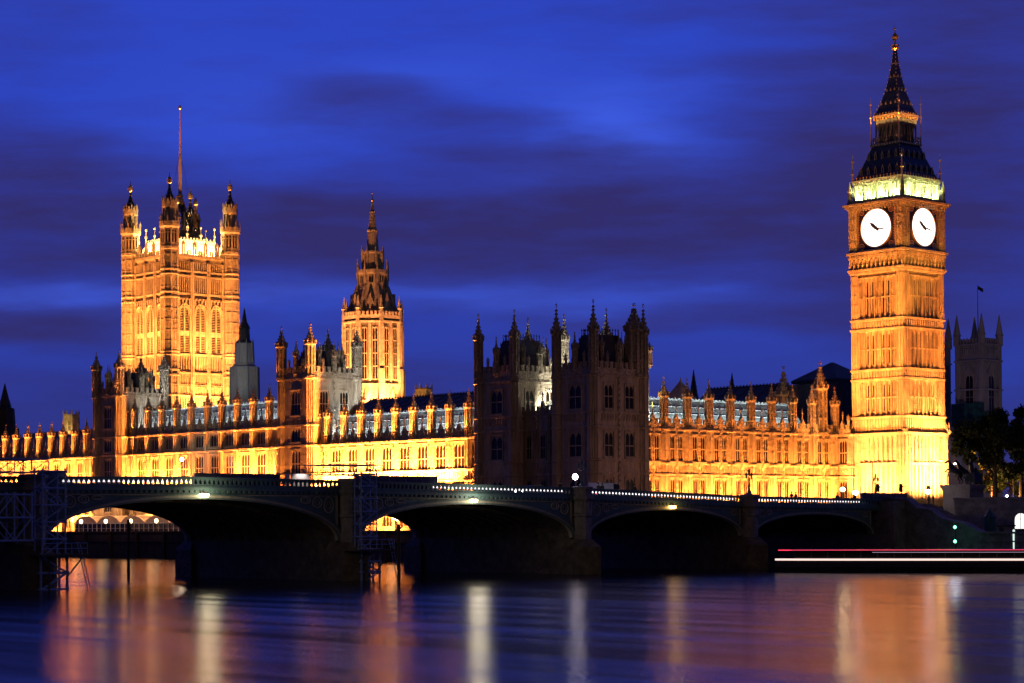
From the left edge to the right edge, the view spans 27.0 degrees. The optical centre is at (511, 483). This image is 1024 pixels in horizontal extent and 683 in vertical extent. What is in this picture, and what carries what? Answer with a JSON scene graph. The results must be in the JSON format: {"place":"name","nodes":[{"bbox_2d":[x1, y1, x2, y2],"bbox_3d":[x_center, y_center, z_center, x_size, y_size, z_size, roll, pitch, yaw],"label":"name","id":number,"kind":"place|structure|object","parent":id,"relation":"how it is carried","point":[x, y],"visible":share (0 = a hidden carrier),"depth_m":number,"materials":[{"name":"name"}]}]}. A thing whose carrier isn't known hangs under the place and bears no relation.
{"place":"outdoors","nodes":[
{"label":"outdoors","id":0,"kind":"place"},
{"bbox_2d":[0,383,18,438],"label":"distant spire","id":1,"kind":"structure","parent":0,"point":[7,415],"depth_m":639.01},
{"bbox_2d":[32,429,92,436],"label":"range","id":2,"kind":"structure","parent":0,"point":[57,433],"depth_m":526.96,"materials":[{"name":"brown stone"}]},
{"bbox_2d":[63,409,79,434],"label":"ventilation turret","id":3,"kind":"object","parent":2,"relation":"on","point":[69,421],"visible":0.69,"depth_m":518.83,"materials":[{"name":"stone"}]},
{"bbox_2d":[120,105,240,409],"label":"great square tower","id":4,"kind":"structure","parent":0,"point":[180,298],"depth_m":579.53,"materials":[{"name":"stone"}]},
{"bbox_2d":[138,310,142,353],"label":"window","id":5,"kind":"structure","parent":4,"relation":"in","point":[139,310],"depth_m":582.54,"materials":[{"name":"glass"}]},
{"bbox_2d":[148,307,153,352],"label":"window","id":6,"kind":"structure","parent":4,"relation":"in","point":[153,307],"depth_m":578.71,"materials":[{"name":"glass"}]},
{"bbox_2d":[180,306,188,351],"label":"window","id":7,"kind":"structure","parent":4,"relation":"in","point":[186,309],"depth_m":574.49,"materials":[{"name":"glass"}]},
{"bbox_2d":[196,307,204,352],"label":"window","id":8,"kind":"structure","parent":4,"relation":"in","point":[202,311],"depth_m":578.00,"materials":[{"name":"glass"}]},
{"bbox_2d":[212,308,219,353],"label":"window","id":9,"kind":"structure","parent":4,"relation":"in","point":[213,314],"depth_m":580.97,"materials":[{"name":"glass"}]},
{"bbox_2d":[229,308,259,404],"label":"lantern tower","id":10,"kind":"structure","parent":0,"point":[244,374],"depth_m":558.55,"materials":[{"name":"stone"}]},
{"bbox_2d":[341,193,405,403],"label":"octagonal spire tower","id":11,"kind":"structure","parent":0,"point":[373,313],"depth_m":516.30,"materials":[{"name":"stone"}]},
{"bbox_2d":[345,328,349,368],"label":"window","id":12,"kind":"structure","parent":11,"relation":"in","point":[347,331],"depth_m":516.98,"materials":[{"name":"glass"}]},
{"bbox_2d":[362,327,366,378],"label":"window","id":13,"kind":"structure","parent":11,"relation":"in","point":[364,329],"depth_m":513.84,"materials":[{"name":"glass"}]},
{"bbox_2d":[372,327,377,378],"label":"window","id":14,"kind":"structure","parent":11,"relation":"in","point":[374,329],"depth_m":513.71,"materials":[{"name":"glass"}]},
{"bbox_2d":[384,327,388,378],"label":"window","id":15,"kind":"structure","parent":11,"relation":"in","point":[386,329],"depth_m":514.59,"materials":[{"name":"glass"}]},
{"bbox_2d":[392,328,396,379],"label":"window","id":16,"kind":"structure","parent":11,"relation":"in","point":[394,330],"depth_m":516.35,"materials":[{"name":"glass"}]},
{"bbox_2d":[362,391,473,414],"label":"roof","id":17,"kind":"structure","parent":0,"point":[423,401],"depth_m":428.74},
{"bbox_2d":[415,383,432,395],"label":"ventilation turret","id":18,"kind":"object","parent":17,"relation":"on","point":[421,391],"visible":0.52,"depth_m":518.87,"materials":[{"name":"stone"}]},
{"bbox_2d":[0,557,1023,682],"bbox_3d":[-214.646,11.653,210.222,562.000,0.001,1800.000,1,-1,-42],"label":"river","id":19,"kind":"structure","parent":0,"point":[152,620],"depth_m":131.26,"materials":[{"name":"blue liquid"}]},
{"bbox_2d":[36,553,69,589],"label":"scaffolding","id":20,"kind":"object","parent":19,"relation":"in","point":[58,572],"visible":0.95,"depth_m":215.91,"materials":[{"name":"black metal"}]},
{"bbox_2d":[32,468,66,553],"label":"scaffolding","id":21,"kind":"object","parent":20,"relation":"on","point":[56,505],"visible":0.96,"depth_m":216.35,"materials":[{"name":"metal"}]},
{"bbox_2d":[0,456,49,473],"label":"scaffolding","id":22,"kind":"object","parent":21,"relation":"on","point":[7,459],"visible":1,"depth_m":215.09,"materials":[{"name":"metal"}]},
{"bbox_2d":[127,520,131,577],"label":"mooring pile","id":23,"kind":"object","parent":19,"relation":"in","point":[128,547],"visible":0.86,"depth_m":265.07,"materials":[{"name":"black wood"}]},
{"bbox_2d":[46,530,411,561],"bbox_3d":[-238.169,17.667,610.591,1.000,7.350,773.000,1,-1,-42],"label":"river wall","id":24,"kind":"structure","parent":19,"relation":"in","point":[154,544],"depth_m":428.91,"materials":[{"name":"stone"}]},
{"bbox_2d":[359,548,381,580],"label":"scaffolding","id":25,"kind":"object","parent":19,"relation":"in","point":[373,571],"visible":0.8,"depth_m":243.53,"materials":[{"name":"metal"}]},
{"bbox_2d":[353,471,377,548],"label":"scaffolding","id":26,"kind":"object","parent":25,"relation":"on","point":[369,511],"visible":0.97,"depth_m":243.40,"materials":[{"name":"metal"}]},
{"bbox_2d":[302,462,383,475],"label":"scaffolding","id":27,"kind":"object","parent":26,"relation":"on","point":[343,465],"visible":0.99,"depth_m":243.02,"materials":[{"name":"metal"}]},
{"bbox_2d":[397,524,402,582],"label":"mooring pile","id":28,"kind":"object","parent":19,"relation":"in","point":[398,556],"visible":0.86,"depth_m":233.46,"materials":[{"name":"black wood"}]},
{"bbox_2d":[0,474,882,589],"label":"road bridge","id":29,"kind":"structure","parent":19,"relation":"in","point":[274,531],"depth_m":266.03,"materials":[{"name":"stone"}]},
{"bbox_2d":[0,492,33,541],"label":"scaffolding","id":30,"kind":"object","parent":29,"relation":"on","point":[23,517],"visible":1,"depth_m":213.78,"materials":[{"name":"metal"}]},
{"bbox_2d":[29,543,88,577],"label":"work platform","id":31,"kind":"structure","parent":29,"relation":"attached to","point":[56,554],"depth_m":215.48,"materials":[{"name":"metal"}]},
{"bbox_2d":[194,473,280,485],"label":"site hoarding","id":32,"kind":"object","parent":29,"relation":"on","point":[258,475],"visible":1,"depth_m":236.23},
{"bbox_2d":[285,474,308,485],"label":"white board","id":33,"kind":"object","parent":29,"relation":"on","point":[299,476],"visible":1,"depth_m":241.46,"materials":[{"name":"white"}]},
{"bbox_2d":[336,539,395,570],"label":"work platform","id":34,"kind":"structure","parent":29,"relation":"attached to","point":[370,549],"depth_m":242.34,"materials":[{"name":"metal"}]},
{"bbox_2d":[355,475,441,489],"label":"site hoarding","id":35,"kind":"object","parent":29,"relation":"on","point":[423,479],"visible":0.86,"depth_m":252.04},
{"bbox_2d":[588,483,619,495],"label":"parked van","id":36,"kind":"object","parent":29,"relation":"on","point":[609,485],"visible":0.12,"depth_m":279.38,"materials":[{"name":"paint"}]},
{"bbox_2d":[860,492,907,503],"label":"site hoarding","id":37,"kind":"object","parent":29,"relation":"on","point":[871,495],"visible":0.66,"depth_m":311.97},
{"bbox_2d":[758,501,942,563],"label":"bridge abutment","id":38,"kind":"object","parent":19,"relation":"in","point":[888,523],"visible":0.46,"depth_m":312.59,"materials":[{"name":"stone"}]},
{"bbox_2d":[775,549,1023,572],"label":"river boat","id":39,"kind":"object","parent":19,"relation":"on","point":[925,560],"visible":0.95,"depth_m":267.21,"materials":[{"name":"black"}]},
{"bbox_2d":[0,0,1023,496],"label":"sky","id":40,"kind":"structure","parent":0,"point":[687,161],"materials":[{"name":"blue"}]},
{"bbox_2d":[649,362,839,502],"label":"range","id":41,"kind":"structure","parent":0,"point":[707,444],"depth_m":385.44,"materials":[{"name":"stone"}]},
{"bbox_2d":[655,435,658,460],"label":"window","id":42,"kind":"structure","parent":41,"relation":"in","point":[656,436],"depth_m":369.79,"materials":[{"name":"glass"}]},
{"bbox_2d":[670,435,674,460],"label":"window","id":43,"kind":"structure","parent":41,"relation":"in","point":[672,437],"depth_m":372.55,"materials":[{"name":"glass"}]},
{"bbox_2d":[678,435,682,460],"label":"window","id":44,"kind":"structure","parent":41,"relation":"in","point":[680,443],"depth_m":373.87,"materials":[{"name":"glass"}]},
{"bbox_2d":[669,378,695,399],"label":"pyramid vent","id":45,"kind":"object","parent":41,"relation":"on","point":[677,390],"visible":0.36,"depth_m":423.15,"materials":[{"name":"stone"}]},
{"bbox_2d":[701,436,704,461],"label":"window","id":46,"kind":"structure","parent":41,"relation":"in","point":[702,437],"depth_m":377.59,"materials":[{"name":"glass"}]},
{"bbox_2d":[700,381,854,433],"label":"great hall","id":47,"kind":"structure","parent":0,"point":[843,390],"depth_m":418.65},
{"bbox_2d":[774,365,788,404],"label":"gabled turret","id":48,"kind":"object","parent":47,"relation":"on","point":[781,393],"visible":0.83,"depth_m":421.91,"materials":[{"name":"stone"}]},
{"bbox_2d":[791,362,851,384],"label":"roof","id":49,"kind":"structure","parent":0,"point":[833,372],"depth_m":433.75,"materials":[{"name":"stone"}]},
{"bbox_2d":[837,411,854,503],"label":"link block","id":50,"kind":"structure","parent":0,"point":[846,461],"depth_m":400.39,"materials":[{"name":"stone"}]},
{"bbox_2d":[839,440,846,463],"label":"window","id":51,"kind":"structure","parent":50,"relation":"in","point":[842,443],"depth_m":400.96,"materials":[{"name":"glass"}]},
{"bbox_2d":[944,284,1003,496],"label":"church tower","id":52,"kind":"structure","parent":0,"point":[978,361],"depth_m":701.22,"materials":[{"name":"stone"}]},
{"bbox_2d":[994,525,1015,531],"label":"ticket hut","id":53,"kind":"object","parent":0,"point":[1004,528],"visible":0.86,"depth_m":299.26,"materials":[{"name":"black"}]},
{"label":"quay","id":54,"kind":"structure","parent":0,"visible":0},
{"bbox_2d":[883,497,1023,548],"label":"embankment steps","id":55,"kind":"structure","parent":54,"relation":"on","point":[929,526],"depth_m":305.11,"materials":[{"name":"stone"}]},
{"bbox_2d":[952,497,1023,531],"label":"embankment wall","id":56,"kind":"structure","parent":54,"relation":"on","point":[1004,510],"depth_m":321.08,"materials":[{"name":"stone"}]},
{"bbox_2d":[1014,512,1023,529],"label":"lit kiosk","id":57,"kind":"object","parent":56,"relation":"attached to","point":[1019,520],"visible":0.98,"depth_m":316.21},
{"bbox_2d":[983,508,995,531],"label":"pointed booth","id":58,"kind":"object","parent":54,"relation":"on","point":[989,517],"visible":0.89,"depth_m":305.30,"materials":[{"name":"black paint"}]},
{"bbox_3d":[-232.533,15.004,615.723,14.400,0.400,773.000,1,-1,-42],"label":"terrace","id":59,"kind":"structure","parent":0,"visible":0},
{"bbox_2d":[73,515,180,530],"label":"marquee","id":60,"kind":"object","parent":59,"relation":"on","point":[119,523],"visible":0.52,"depth_m":446.46,"materials":[{"name":"fabric"}]},
{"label":"road","id":61,"kind":"structure","parent":0,"visible":0},
{"bbox_2d":[950,407,1023,496],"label":"plane tree","id":62,"kind":"object","parent":61,"relation":"on","point":[996,430],"visible":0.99,"depth_m":340.04,"materials":[{"name":"green plant"}]},
{"bbox_2d":[975,457,1007,496],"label":"plane tree","id":63,"kind":"object","parent":61,"relation":"on","point":[1001,483],"visible":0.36,"depth_m":379.87,"materials":[{"name":"green plant"}]},
{"bbox_2d":[983,462,1023,496],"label":"plane tree","id":64,"kind":"object","parent":61,"relation":"on","point":[1016,488],"visible":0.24,"depth_m":391.29,"materials":[{"name":"green plant"}]},
{"bbox_2d":[985,404,1023,496],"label":"plane tree","id":65,"kind":"object","parent":61,"relation":"on","point":[1010,472],"visible":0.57,"depth_m":349.81,"materials":[{"name":"green plant"}]},
{"label":"ground","id":66,"kind":"structure","parent":0,"visible":0},
{"bbox_2d":[0,418,92,530],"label":"river wing","id":67,"kind":"structure","parent":66,"relation":"on","point":[72,453],"depth_m":479.96,"materials":[{"name":"beige stone"}]},
{"bbox_2d":[91,351,169,515],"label":"river tower","id":68,"kind":"structure","parent":66,"relation":"on","point":[116,394],"depth_m":458.76,"materials":[{"name":"stone"}]},
{"bbox_2d":[104,407,110,428],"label":"window","id":69,"kind":"structure","parent":68,"relation":"in","point":[107,410],"depth_m":458.80,"materials":[{"name":"glass"}]},
{"bbox_2d":[125,383,277,515],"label":"river front","id":70,"kind":"structure","parent":66,"relation":"on","point":[238,437],"depth_m":436.14,"materials":[{"name":"stone"}]},
{"bbox_2d":[138,458,144,476],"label":"window","id":71,"kind":"structure","parent":70,"relation":"in","point":[141,466],"depth_m":452.68,"materials":[{"name":"glass"}]},
{"bbox_2d":[152,458,157,476],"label":"window","id":72,"kind":"structure","parent":70,"relation":"in","point":[154,460],"depth_m":448.72,"materials":[{"name":"glass"}]},
{"bbox_2d":[166,457,172,476],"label":"window","id":73,"kind":"structure","parent":70,"relation":"in","point":[169,460],"depth_m":444.69,"materials":[{"name":"glass"}]},
{"bbox_2d":[180,436,187,448],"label":"window","id":74,"kind":"structure","parent":70,"relation":"in","point":[183,439],"depth_m":440.58,"materials":[{"name":"glass"}]},
{"bbox_2d":[180,456,187,476],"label":"window","id":75,"kind":"structure","parent":70,"relation":"in","point":[183,464],"depth_m":440.47,"materials":[{"name":"glass"}]},
{"bbox_2d":[196,456,202,472],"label":"window","id":76,"kind":"structure","parent":70,"relation":"in","point":[199,459],"depth_m":436.30,"materials":[{"name":"glass"}]},
{"bbox_2d":[211,455,217,472],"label":"window","id":77,"kind":"structure","parent":70,"relation":"in","point":[214,458],"depth_m":432.27,"materials":[{"name":"glass"}]},
{"bbox_2d":[226,454,233,473],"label":"window","id":78,"kind":"structure","parent":70,"relation":"in","point":[229,457],"depth_m":428.07,"materials":[{"name":"glass"}]},
{"bbox_2d":[241,432,248,445],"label":"window","id":79,"kind":"structure","parent":70,"relation":"in","point":[244,435],"depth_m":424.32,"materials":[{"name":"glass"}]},
{"bbox_2d":[241,453,248,473],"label":"window","id":80,"kind":"structure","parent":70,"relation":"in","point":[245,456],"depth_m":424.22,"materials":[{"name":"glass"}]},
{"bbox_2d":[257,431,264,444],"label":"window","id":81,"kind":"structure","parent":70,"relation":"in","point":[260,434],"depth_m":420.30,"materials":[{"name":"glass"}]},
{"bbox_2d":[257,452,264,473],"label":"window","id":82,"kind":"structure","parent":70,"relation":"in","point":[260,456],"depth_m":420.20,"materials":[{"name":"glass"}]},
{"bbox_2d":[275,323,363,486],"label":"river tower","id":83,"kind":"structure","parent":66,"relation":"on","point":[312,383],"depth_m":408.26,"materials":[{"name":"stone"}]},
{"bbox_2d":[291,391,299,414],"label":"window","id":84,"kind":"structure","parent":83,"relation":"in","point":[295,395],"depth_m":408.17,"materials":[{"name":"glass"}]},
{"bbox_2d":[292,428,299,441],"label":"window","id":85,"kind":"structure","parent":83,"relation":"in","point":[295,431],"depth_m":407.87,"materials":[{"name":"glass"}]},
{"bbox_2d":[292,450,299,473],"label":"window","id":86,"kind":"structure","parent":83,"relation":"in","point":[295,453],"depth_m":407.77,"materials":[{"name":"glass"}]},
{"bbox_2d":[320,390,327,412],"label":"window","id":87,"kind":"structure","parent":83,"relation":"in","point":[323,394],"depth_m":406.58,"materials":[{"name":"glass"}]},
{"bbox_2d":[340,391,347,410],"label":"window","id":88,"kind":"structure","parent":83,"relation":"in","point":[343,394],"depth_m":409.77,"materials":[{"name":"glass"}]},
{"bbox_2d":[317,388,473,530],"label":"river wing","id":89,"kind":"structure","parent":66,"relation":"on","point":[432,440],"depth_m":387.94,"materials":[{"name":"beige stone"}]},
{"bbox_2d":[332,449,339,472],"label":"window","id":90,"kind":"structure","parent":89,"relation":"in","point":[335,452],"depth_m":402.04,"materials":[{"name":"glass"}]},
{"bbox_2d":[348,448,356,471],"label":"window","id":91,"kind":"structure","parent":89,"relation":"in","point":[352,452],"depth_m":398.42,"materials":[{"name":"glass"}]},
{"bbox_2d":[365,447,373,471],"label":"window","id":92,"kind":"structure","parent":89,"relation":"in","point":[369,451],"depth_m":394.55,"materials":[{"name":"glass"}]},
{"bbox_2d":[382,446,390,470],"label":"window","id":93,"kind":"structure","parent":89,"relation":"in","point":[386,451],"depth_m":390.81,"materials":[{"name":"glass"}]},
{"bbox_2d":[400,445,408,469],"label":"window","id":94,"kind":"structure","parent":89,"relation":"in","point":[404,450],"depth_m":386.92,"materials":[{"name":"glass"}]},
{"bbox_2d":[417,444,426,469],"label":"window","id":95,"kind":"structure","parent":89,"relation":"in","point":[421,449],"depth_m":383.16,"materials":[{"name":"glass"}]},
{"bbox_2d":[435,444,444,468],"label":"window","id":96,"kind":"structure","parent":89,"relation":"in","point":[439,448],"depth_m":379.43,"materials":[{"name":"glass"}]},
{"bbox_2d":[454,443,463,468],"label":"window","id":97,"kind":"structure","parent":89,"relation":"in","point":[458,447],"depth_m":375.56,"materials":[{"name":"glass"}]},
{"bbox_2d":[472,300,649,496],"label":"corner pavilion","id":98,"kind":"structure","parent":66,"relation":"on","point":[541,417],"depth_m":354.26,"materials":[{"name":"stone"}]},
{"bbox_2d":[491,390,501,413],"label":"window","id":99,"kind":"structure","parent":98,"relation":"in","point":[496,396],"depth_m":365.34,"materials":[{"name":"glass"}]},
{"bbox_2d":[491,436,501,459],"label":"window","id":100,"kind":"structure","parent":98,"relation":"in","point":[496,441],"depth_m":365.25,"materials":[{"name":"glass"}]},
{"bbox_2d":[526,435,530,458],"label":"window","id":101,"kind":"structure","parent":98,"relation":"in","point":[528,437],"depth_m":361.53,"materials":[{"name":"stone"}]},
{"bbox_2d":[540,434,544,458],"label":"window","id":102,"kind":"structure","parent":98,"relation":"in","point":[542,436],"depth_m":358.98,"materials":[{"name":"glass"}]},
{"bbox_2d":[569,384,580,408],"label":"window","id":103,"kind":"structure","parent":98,"relation":"in","point":[574,390],"depth_m":350.66,"materials":[{"name":"glass"}]},
{"bbox_2d":[569,432,580,456],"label":"window","id":104,"kind":"structure","parent":98,"relation":"in","point":[574,437],"depth_m":350.62,"materials":[{"name":"glass"}]},
{"bbox_2d":[605,384,612,408],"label":"window","id":105,"kind":"structure","parent":98,"relation":"in","point":[608,387],"depth_m":349.85,"materials":[{"name":"glass"}]},
{"bbox_2d":[605,431,613,456],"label":"window","id":106,"kind":"structure","parent":98,"relation":"in","point":[609,452],"depth_m":349.59,"materials":[{"name":"glass"}]},
{"bbox_2d":[625,385,633,409],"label":"window","id":107,"kind":"structure","parent":98,"relation":"in","point":[629,389],"depth_m":353.07,"materials":[{"name":"glass"}]},
{"bbox_2d":[626,432,633,456],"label":"window","id":108,"kind":"structure","parent":98,"relation":"in","point":[629,435],"depth_m":352.77,"materials":[{"name":"glass"}]},
{"bbox_2d":[690,369,698,399],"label":"spirelet","id":109,"kind":"object","parent":66,"relation":"on","point":[693,389],"visible":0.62,"depth_m":480.73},
{"bbox_2d":[842,28,951,505],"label":"clock tower","id":110,"kind":"structure","parent":66,"relation":"on","point":[896,207],"depth_m":396.67,"materials":[{"name":"stone"}]},
{"bbox_2d":[940,484,985,514],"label":"statue plinth","id":111,"kind":"structure","parent":66,"relation":"on","point":[950,492],"depth_m":330.85,"materials":[{"name":"stone"}]},
{"bbox_2d":[944,451,981,483],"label":"chariot statue","id":112,"kind":"object","parent":111,"relation":"on","point":[971,475],"visible":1,"depth_m":331.00,"materials":[{"name":"brown metal"}]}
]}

